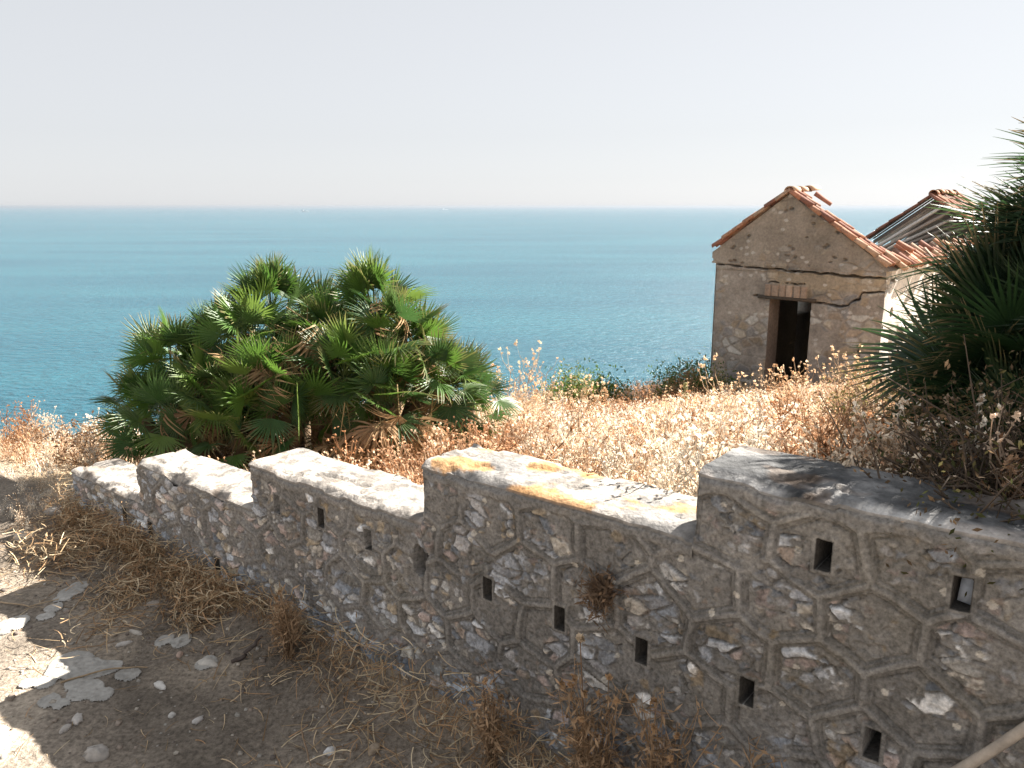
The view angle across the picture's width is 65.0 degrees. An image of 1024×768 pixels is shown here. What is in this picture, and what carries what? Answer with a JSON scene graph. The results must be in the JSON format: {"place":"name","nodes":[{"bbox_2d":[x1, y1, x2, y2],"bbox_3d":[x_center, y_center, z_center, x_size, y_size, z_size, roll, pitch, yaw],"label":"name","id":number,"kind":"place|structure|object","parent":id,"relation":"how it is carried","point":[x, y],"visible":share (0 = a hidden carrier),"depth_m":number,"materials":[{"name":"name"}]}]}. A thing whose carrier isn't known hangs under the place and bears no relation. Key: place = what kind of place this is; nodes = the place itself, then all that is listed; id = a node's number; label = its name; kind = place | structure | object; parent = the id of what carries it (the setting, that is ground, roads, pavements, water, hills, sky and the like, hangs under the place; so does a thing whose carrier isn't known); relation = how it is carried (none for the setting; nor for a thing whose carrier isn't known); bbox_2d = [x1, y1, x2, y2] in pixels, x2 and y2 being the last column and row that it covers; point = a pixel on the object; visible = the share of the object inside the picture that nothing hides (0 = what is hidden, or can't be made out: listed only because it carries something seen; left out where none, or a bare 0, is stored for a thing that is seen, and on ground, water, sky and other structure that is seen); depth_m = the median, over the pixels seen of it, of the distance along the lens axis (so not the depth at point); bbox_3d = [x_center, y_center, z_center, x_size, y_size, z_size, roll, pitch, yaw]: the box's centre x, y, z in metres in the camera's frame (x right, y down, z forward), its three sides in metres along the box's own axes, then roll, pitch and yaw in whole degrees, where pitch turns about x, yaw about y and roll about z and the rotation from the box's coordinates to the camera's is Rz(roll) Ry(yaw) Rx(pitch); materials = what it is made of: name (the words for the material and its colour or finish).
{"place":"outdoors","nodes":[
{"label":"outdoors","id":0,"kind":"place"},
{"bbox_2d":[0,431,136,528],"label":"edge grass","id":1,"kind":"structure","parent":0,"point":[51,491],"depth_m":6.84,"materials":[{"name":"plant"}]},
{"bbox_2d":[0,416,684,767],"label":"ground","id":2,"kind":"structure","parent":0,"point":[245,728],"depth_m":3.65,"materials":[{"name":"soil"}]},
{"bbox_2d":[13,531,35,540],"bbox_3d":[-3.287,1.022,5.419,0.146,0.053,0.106,-5,13,-21],"label":"stone","id":3,"kind":"object","parent":2,"relation":"on","point":[17,538],"visible":0.67,"depth_m":5.39,"materials":[{"name":"grey stone"}]},
{"bbox_2d":[0,412,58,448],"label":"dry bush","id":4,"kind":"object","parent":2,"relation":"on","point":[22,432],"visible":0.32,"depth_m":8.31,"materials":[{"name":"beige plant"}]},
{"bbox_2d":[0,598,58,606],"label":"twig","id":5,"kind":"object","parent":2,"relation":"on","point":[26,605],"visible":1,"depth_m":4.51,"materials":[{"name":"brown wood"}]},
{"bbox_2d":[43,504,63,515],"bbox_3d":[-3.231,0.891,5.708,0.169,0.052,0.137,-9,15,-34],"label":"stone","id":6,"kind":"object","parent":2,"relation":"on","point":[50,510],"visible":0.49,"depth_m":5.66,"materials":[{"name":"grey stone"}]},
{"bbox_2d":[44,571,83,583],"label":"twig","id":7,"kind":"object","parent":2,"relation":"on","point":[63,574],"visible":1,"depth_m":4.86,"materials":[{"name":"brown wood"}]},
{"bbox_2d":[59,724,71,734],"bbox_3d":[-1.916,1.476,3.447,0.030,0.025,0.064,5,13,22],"label":"stone","id":8,"kind":"object","parent":2,"relation":"on","point":[65,728],"visible":1,"depth_m":3.44,"materials":[{"name":"grey stone"}]},
{"bbox_2d":[72,712,82,725],"bbox_3d":[-1.901,1.462,3.511,0.048,0.028,0.089,-6,14,-26],"label":"stone","id":9,"kind":"object","parent":2,"relation":"on","point":[77,718],"visible":1,"depth_m":3.50,"materials":[{"name":"grey stone"}]},
{"bbox_2d":[40,408,133,468],"bbox_3d":[-3.995,0.551,7.603,0.889,0.656,0.845,0,12,0],"label":"dry bush","id":10,"kind":"object","parent":2,"relation":"on","point":[81,437],"visible":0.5,"depth_m":7.51,"materials":[{"name":"straw"},{"name":"dry plant stems"}]},
{"bbox_2d":[81,744,109,761],"bbox_3d":[-1.705,1.512,3.294,0.092,0.062,0.079,-12,17,-42],"label":"stone","id":11,"kind":"object","parent":2,"relation":"on","point":[96,753],"visible":1,"depth_m":3.27,"materials":[{"name":"grey stone"}]},
{"bbox_2d":[0,581,217,709],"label":"old paving","id":12,"kind":"structure","parent":2,"relation":"on","point":[88,687],"depth_m":3.88,"materials":[{"name":"stone"}]},
{"bbox_2d":[60,666,147,682],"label":"twig","id":13,"kind":"object","parent":12,"relation":"on","point":[100,671],"visible":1,"depth_m":3.85,"materials":[{"name":"brown wood"}]},
{"bbox_2d":[182,611,212,638],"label":"twig","id":14,"kind":"object","parent":12,"relation":"on","point":[187,623],"visible":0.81,"depth_m":4.17,"materials":[{"name":"brown wood"}]},
{"bbox_2d":[115,640,132,646],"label":"stone","id":15,"kind":"object","parent":2,"relation":"on","point":[122,643],"visible":1,"depth_m":4.09,"materials":[{"name":"grey stone"}]},
{"bbox_2d":[0,491,248,676],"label":"dry grass mat","id":16,"kind":"object","parent":2,"relation":"on","point":[131,562],"visible":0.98,"depth_m":4.67,"materials":[{"name":"plant"}]},
{"bbox_2d":[129,629,142,634],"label":"stone","id":17,"kind":"object","parent":2,"relation":"on","point":[135,632],"visible":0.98,"depth_m":4.18,"materials":[{"name":"grey stone"}]},
{"bbox_2d":[146,599,162,606],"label":"stone","id":18,"kind":"object","parent":2,"relation":"on","point":[155,601],"visible":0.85,"depth_m":4.46,"materials":[{"name":"grey stone"}]},
{"bbox_2d":[154,681,165,689],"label":"stone","id":19,"kind":"object","parent":2,"relation":"on","point":[159,685],"visible":1,"depth_m":3.75,"materials":[{"name":"grey stone"}]},
{"bbox_2d":[168,712,175,717],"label":"stone","id":20,"kind":"object","parent":2,"relation":"on","point":[171,714],"visible":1,"depth_m":3.54,"materials":[{"name":"grey stone"}]},
{"bbox_2d":[176,651,182,657],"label":"stone","id":21,"kind":"object","parent":2,"relation":"on","point":[179,654],"visible":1,"depth_m":3.99,"materials":[{"name":"stone"}]},
{"bbox_2d":[192,715,203,724],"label":"stone","id":22,"kind":"object","parent":2,"relation":"on","point":[196,721],"visible":1,"depth_m":3.50,"materials":[{"name":"grey stone"}]},
{"bbox_2d":[0,508,407,765],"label":"path litter","id":23,"kind":"object","parent":2,"relation":"on","point":[138,685],"visible":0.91,"depth_m":3.63,"materials":[{"name":"brown plant"}]},
{"bbox_2d":[195,658,218,667],"bbox_3d":[-1.482,1.359,3.926,0.131,0.031,0.063,5,13,21],"label":"stone","id":24,"kind":"object","parent":2,"relation":"on","point":[212,663],"visible":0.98,"depth_m":3.91,"materials":[{"name":"grey stone"}]},
{"bbox_2d":[231,635,262,663],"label":"twig","id":25,"kind":"object","parent":2,"relation":"on","point":[245,652],"visible":1,"depth_m":3.92,"materials":[{"name":"brown wood"}]},
{"bbox_2d":[0,495,509,767],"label":"gravel","id":26,"kind":"structure","parent":2,"relation":"on","point":[10,697],"depth_m":3.77,"materials":[{"name":"grey gravel"}]},
{"bbox_2d":[257,581,311,661],"bbox_3d":[-1.076,1.148,3.832,0.265,0.439,0.251,-7,14,-30],"label":"dry thistle","id":27,"kind":"object","parent":2,"relation":"on","point":[287,630],"visible":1,"depth_m":3.83,"materials":[{"name":"plant"}]},
{"bbox_2d":[79,248,524,471],"bbox_3d":[-1.772,-0.004,6.826,3.835,2.339,2.241,0,12,0],"label":"fan palm","id":28,"kind":"object","parent":2,"relation":"on","point":[300,369],"visible":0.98,"depth_m":6.43,"materials":[{"name":"green plant"}]},
{"bbox_2d":[301,730,311,766],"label":"twig","id":29,"kind":"object","parent":2,"relation":"on","point":[306,747],"visible":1,"depth_m":3.27,"materials":[{"name":"brown wood"}]},
{"bbox_2d":[2,472,624,767],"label":"dry straw","id":30,"kind":"object","parent":2,"relation":"on","point":[442,715],"visible":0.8,"depth_m":3.64,"materials":[{"name":"brown plant"}]},
{"bbox_2d":[323,746,335,755],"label":"stone","id":31,"kind":"object","parent":2,"relation":"on","point":[329,749],"visible":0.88,"depth_m":3.27,"materials":[{"name":"grey stone"}]},
{"bbox_2d":[368,742,380,755],"bbox_3d":[-0.564,1.488,3.288,0.039,0.032,0.079,7,14,27],"label":"stone","id":32,"kind":"object","parent":2,"relation":"on","point":[375,745],"visible":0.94,"depth_m":3.27,"materials":[{"name":"stone"}]},
{"bbox_2d":[486,363,506,412],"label":"dry weed","id":33,"kind":"object","parent":2,"relation":"on","point":[492,364],"visible":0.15,"depth_m":10.21,"materials":[{"name":"beige plant"}]},
{"bbox_2d":[461,657,532,767],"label":"dry thistle","id":34,"kind":"object","parent":2,"relation":"on","point":[490,731],"visible":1,"depth_m":3.05,"materials":[{"name":"plant"}]},
{"bbox_2d":[491,347,529,411],"bbox_3d":[-0.022,0.096,10.935,0.532,1.187,0.427,0,12,0],"label":"dry weed","id":35,"kind":"object","parent":2,"relation":"on","point":[499,370],"visible":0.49,"depth_m":10.92,"materials":[{"name":"beige plant"}]},
{"bbox_2d":[0,367,1023,499],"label":"field weeds","id":36,"kind":"object","parent":2,"relation":"on","point":[641,423],"visible":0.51,"depth_m":4.24,"materials":[{"name":"beige plant"}]},
{"bbox_2d":[509,365,530,399],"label":"dry weed","id":37,"kind":"object","parent":2,"relation":"on","point":[520,382],"visible":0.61,"depth_m":12.76,"materials":[{"name":"beige plant"}]},
{"bbox_2d":[508,371,535,406],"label":"dry weed","id":38,"kind":"object","parent":2,"relation":"on","point":[524,389],"visible":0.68,"depth_m":11.29,"materials":[{"name":"beige plant"}]},
{"bbox_2d":[510,382,538,428],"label":"dry weed","id":39,"kind":"object","parent":2,"relation":"on","point":[535,384],"visible":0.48,"depth_m":8.83,"materials":[{"name":"beige plant"}]},
{"bbox_2d":[513,385,541,424],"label":"dry weed","id":40,"kind":"object","parent":2,"relation":"on","point":[525,403],"visible":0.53,"depth_m":8.65,"materials":[{"name":"beige plant"}]},
{"bbox_2d":[510,340,546,404],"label":"dry weed","id":41,"kind":"object","parent":2,"relation":"on","point":[539,341],"visible":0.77,"depth_m":11.61,"materials":[{"name":"beige plant"}]},
{"bbox_2d":[526,357,561,409],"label":"dry weed","id":42,"kind":"object","parent":2,"relation":"on","point":[533,358],"visible":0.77,"depth_m":11.55,"materials":[{"name":"beige plant"}]},
{"bbox_2d":[71,443,1023,767],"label":"stone wall","id":43,"kind":"structure","parent":2,"relation":"on","point":[779,607],"depth_m":2.66,"materials":[{"name":"grey stone"}]},
{"bbox_2d":[562,561,636,633],"bbox_3d":[0.301,0.719,2.739,0.223,0.269,0.228,-7,14,-30],"label":"dry thistle","id":44,"kind":"object","parent":43,"relation":"attached to","point":[598,595],"visible":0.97,"depth_m":2.73,"materials":[{"name":"plant"}]},
{"bbox_2d":[957,578,973,604],"bbox_3d":[1.189,0.517,2.087,0.042,0.098,0.050,10,16,38],"label":"stone","id":45,"kind":"object","parent":43,"relation":"on","point":[966,584],"visible":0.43,"depth_m":2.08,"materials":[{"name":"grey stone"}]},
{"bbox_2d":[543,377,556,407],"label":"dry weed","id":46,"kind":"object","parent":2,"relation":"on","point":[551,391],"visible":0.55,"depth_m":12.63,"materials":[{"name":"beige plant"}]},
{"bbox_2d":[537,369,566,413],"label":"dry weed","id":47,"kind":"object","parent":2,"relation":"on","point":[552,390],"visible":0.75,"depth_m":10.92,"materials":[{"name":"beige plant"}]},
{"bbox_2d":[565,374,591,412],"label":"dry weed","id":48,"kind":"object","parent":2,"relation":"on","point":[579,392],"visible":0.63,"depth_m":10.16,"materials":[{"name":"beige plant"}]},
{"bbox_2d":[575,633,585,767],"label":"dry flower","id":49,"kind":"object","parent":2,"relation":"on","point":[580,638],"visible":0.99,"depth_m":2.72,"materials":[{"name":"plant"}]},
{"bbox_2d":[524,357,644,408],"bbox_3d":[1.183,0.041,13.518,2.234,1.174,1.884,0,12,0],"label":"green shrub","id":50,"kind":"object","parent":2,"relation":"on","point":[579,387],"visible":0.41,"depth_m":13.43,"materials":[{"name":"green plant"}]},
{"bbox_2d":[574,375,604,422],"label":"dry weed","id":51,"kind":"object","parent":2,"relation":"on","point":[592,383],"visible":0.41,"depth_m":7.79,"materials":[{"name":"beige plant"}]},
{"bbox_2d":[543,658,640,767],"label":"dry thistle","id":52,"kind":"object","parent":2,"relation":"on","point":[581,739],"visible":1,"depth_m":2.74,"materials":[{"name":"plant"}]},
{"bbox_2d":[587,389,606,415],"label":"dry weed","id":53,"kind":"object","parent":2,"relation":"on","point":[594,396],"visible":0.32,"depth_m":9.63,"materials":[{"name":"beige plant"}]},
{"bbox_2d":[589,376,609,403],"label":"dry weed","id":54,"kind":"object","parent":2,"relation":"on","point":[601,389],"visible":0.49,"depth_m":11.58,"materials":[{"name":"beige plant"}]},
{"bbox_2d":[590,384,617,431],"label":"dry weed","id":55,"kind":"object","parent":2,"relation":"on","point":[604,389],"visible":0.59,"depth_m":7.67,"materials":[{"name":"beige plant"}]},
{"bbox_2d":[610,381,631,400],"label":"dry weed","id":56,"kind":"object","parent":2,"relation":"on","point":[624,392],"visible":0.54,"depth_m":12.60,"materials":[{"name":"brown plant"}]},
{"bbox_2d":[635,380,650,402],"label":"dry weed","id":57,"kind":"object","parent":2,"relation":"on","point":[643,390],"visible":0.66,"depth_m":13.16,"materials":[{"name":"brown plant"}]},
{"bbox_2d":[635,385,653,405],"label":"dry weed","id":58,"kind":"object","parent":2,"relation":"on","point":[648,395],"visible":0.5,"depth_m":10.78,"materials":[{"name":"brown plant"}]},
{"bbox_2d":[653,385,672,416],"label":"dry weed","id":59,"kind":"object","parent":2,"relation":"on","point":[662,402],"visible":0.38,"depth_m":9.43,"materials":[{"name":"beige plant"}]},
{"bbox_2d":[614,687,723,767],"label":"dry thistle","id":60,"kind":"object","parent":2,"relation":"on","point":[651,761],"visible":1,"depth_m":2.57,"materials":[{"name":"plant"}]},
{"bbox_2d":[663,382,688,416],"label":"dry weed","id":61,"kind":"object","parent":2,"relation":"on","point":[679,398],"visible":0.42,"depth_m":7.29,"materials":[{"name":"beige plant"}]},
{"bbox_2d":[681,382,687,408],"bbox_3d":[2.101,0.291,9.802,0.173,0.645,0.231,-11,16,-40],"label":"mullein","id":62,"kind":"object","parent":2,"relation":"on","point":[685,387],"visible":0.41,"depth_m":9.73,"materials":[{"name":"beige plant"}]},
{"bbox_2d":[665,360,717,397],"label":"dry bush","id":63,"kind":"object","parent":2,"relation":"on","point":[673,386],"visible":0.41,"depth_m":13.19,"materials":[{"name":"plant"}]},
{"bbox_2d":[637,346,752,401],"bbox_3d":[3.440,-0.077,14.883,2.051,1.336,2.026,11,17,41],"label":"green shrub","id":64,"kind":"object","parent":2,"relation":"on","point":[671,377],"visible":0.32,"depth_m":14.78,"materials":[{"name":"green plant"}]},
{"bbox_2d":[692,353,747,430],"bbox_3d":[1.657,0.200,6.542,0.400,0.901,0.332,-3,13,-12],"label":"dry weed","id":65,"kind":"object","parent":2,"relation":"on","point":[703,377],"visible":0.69,"depth_m":6.49,"materials":[{"name":"beige plant"}]},
{"bbox_2d":[706,377,740,411],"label":"dry weed","id":66,"kind":"object","parent":2,"relation":"on","point":[722,395],"visible":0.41,"depth_m":7.65,"materials":[{"name":"beige plant"}]},
{"bbox_2d":[712,383,734,408],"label":"dry weed","id":67,"kind":"object","parent":2,"relation":"on","point":[725,395],"visible":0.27,"depth_m":9.35,"materials":[{"name":"beige plant"}]},
{"bbox_2d":[717,382,738,409],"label":"dry weed","id":68,"kind":"object","parent":2,"relation":"on","point":[732,395],"visible":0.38,"depth_m":9.17,"materials":[{"name":"beige plant"}]},
{"bbox_2d":[734,372,758,400],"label":"dry weed","id":69,"kind":"object","parent":2,"relation":"on","point":[738,376],"visible":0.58,"depth_m":10.46,"materials":[{"name":"beige plant"}]},
{"bbox_2d":[730,735,785,767],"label":"dry thistle","id":70,"kind":"object","parent":2,"relation":"on","point":[756,758],"visible":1,"depth_m":2.37,"materials":[{"name":"plant"}]},
{"bbox_2d":[745,379,777,415],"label":"dry weed","id":71,"kind":"object","parent":2,"relation":"on","point":[757,392],"visible":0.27,"depth_m":7.32,"materials":[{"name":"beige plant"}]},
{"bbox_2d":[755,364,781,394],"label":"dry weed","id":72,"kind":"object","parent":2,"relation":"on","point":[766,380],"visible":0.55,"depth_m":11.34,"materials":[{"name":"beige plant"}]},
{"bbox_2d":[768,364,795,413],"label":"dry weed","id":73,"kind":"object","parent":2,"relation":"on","point":[769,370],"visible":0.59,"depth_m":7.59,"materials":[{"name":"beige plant"}]},
{"bbox_2d":[767,364,807,408],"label":"dry weed","id":74,"kind":"object","parent":2,"relation":"on","point":[778,369],"visible":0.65,"depth_m":7.37,"materials":[{"name":"beige plant"}]},
{"bbox_2d":[774,375,802,411],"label":"dry weed","id":75,"kind":"object","parent":2,"relation":"on","point":[786,376],"visible":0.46,"depth_m":7.94,"materials":[{"name":"beige plant"}]},
{"bbox_2d":[780,360,811,400],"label":"dry weed","id":76,"kind":"object","parent":2,"relation":"on","point":[796,376],"visible":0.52,"depth_m":8.54,"materials":[{"name":"beige plant"}]},
{"bbox_2d":[789,367,811,386],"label":"dry weed","id":77,"kind":"object","parent":2,"relation":"on","point":[802,377],"visible":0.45,"depth_m":12.01,"materials":[{"name":"beige plant"}]},
{"bbox_2d":[793,374,809,403],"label":"dry weed","id":78,"kind":"object","parent":2,"relation":"on","point":[800,384],"visible":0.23,"depth_m":8.97,"materials":[{"name":"beige plant"}]},
{"bbox_2d":[790,357,821,407],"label":"dry weed","id":79,"kind":"object","parent":2,"relation":"on","point":[819,385],"visible":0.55,"depth_m":7.65,"materials":[{"name":"beige plant"}]},
{"bbox_2d":[814,355,837,396],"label":"dry weed","id":80,"kind":"object","parent":2,"relation":"on","point":[824,374],"visible":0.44,"depth_m":8.43,"materials":[{"name":"beige plant"}]},
{"bbox_2d":[816,375,852,405],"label":"dry weed","id":81,"kind":"object","parent":2,"relation":"on","point":[830,390],"visible":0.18,"depth_m":7.30,"materials":[{"name":"beige plant"}]},
{"bbox_2d":[815,344,862,395],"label":"dry weed","id":82,"kind":"object","parent":2,"relation":"on","point":[833,353],"visible":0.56,"depth_m":7.79,"materials":[{"name":"beige plant"}]},
{"bbox_2d":[831,363,847,404],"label":"dry weed","id":83,"kind":"object","parent":2,"relation":"on","point":[837,382],"visible":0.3,"depth_m":8.44,"materials":[{"name":"beige plant"}]},
{"bbox_2d":[830,353,860,392],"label":"dry weed","id":84,"kind":"object","parent":2,"relation":"on","point":[848,372],"visible":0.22,"depth_m":7.93,"materials":[{"name":"beige plant"}]},
{"bbox_2d":[710,185,983,391],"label":"ruined house","id":85,"kind":"structure","parent":2,"relation":"on","point":[801,269],"depth_m":14.52,"materials":[{"name":"stone"}]},
{"bbox_2d":[788,357,905,452],"bbox_3d":[2.035,0.189,4.477,0.787,0.670,0.843,-7,14,-29],"label":"dry bush","id":86,"kind":"object","parent":2,"relation":"on","point":[860,389],"visible":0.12,"depth_m":4.48,"materials":[{"name":"beige plant"}]},
{"bbox_2d":[834,351,873,399],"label":"dry weed","id":87,"kind":"object","parent":2,"relation":"on","point":[851,375],"visible":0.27,"depth_m":6.82,"materials":[{"name":"beige plant"}]},
{"bbox_2d":[782,314,1023,595],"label":"dry bush","id":88,"kind":"object","parent":2,"relation":"on","point":[968,475],"visible":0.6,"depth_m":2.40,"materials":[{"name":"dry leaves"},{"name":"dry twigs"}]},
{"bbox_2d":[822,117,1023,472],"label":"fan palm","id":89,"kind":"object","parent":2,"relation":"on","point":[984,277],"visible":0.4,"depth_m":3.26,"materials":[{"name":"green plant"}]},
{"bbox_2d":[951,721,1023,767],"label":"stick","id":90,"kind":"object","parent":2,"relation":"on","point":[1003,742],"visible":1,"depth_m":2.01,"materials":[{"name":"beige wood"}]},
{"bbox_2d":[979,350,1023,413],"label":"dry bush","id":91,"kind":"object","parent":2,"relation":"on","point":[1022,372],"visible":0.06,"depth_m":3.00,"materials":[{"name":"brown plant"}]},
{"bbox_2d":[0,207,921,443],"bbox_3d":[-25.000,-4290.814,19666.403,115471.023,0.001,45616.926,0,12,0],"label":"sea","id":92,"kind":"structure","parent":0,"point":[630,290],"depth_m":741.73,"materials":[{"name":"liquid"}]},
{"bbox_2d":[0,0,1023,206],"label":"sky","id":93,"kind":"structure","parent":0,"point":[104,103],"materials":[{"name":"white"}]}
]}

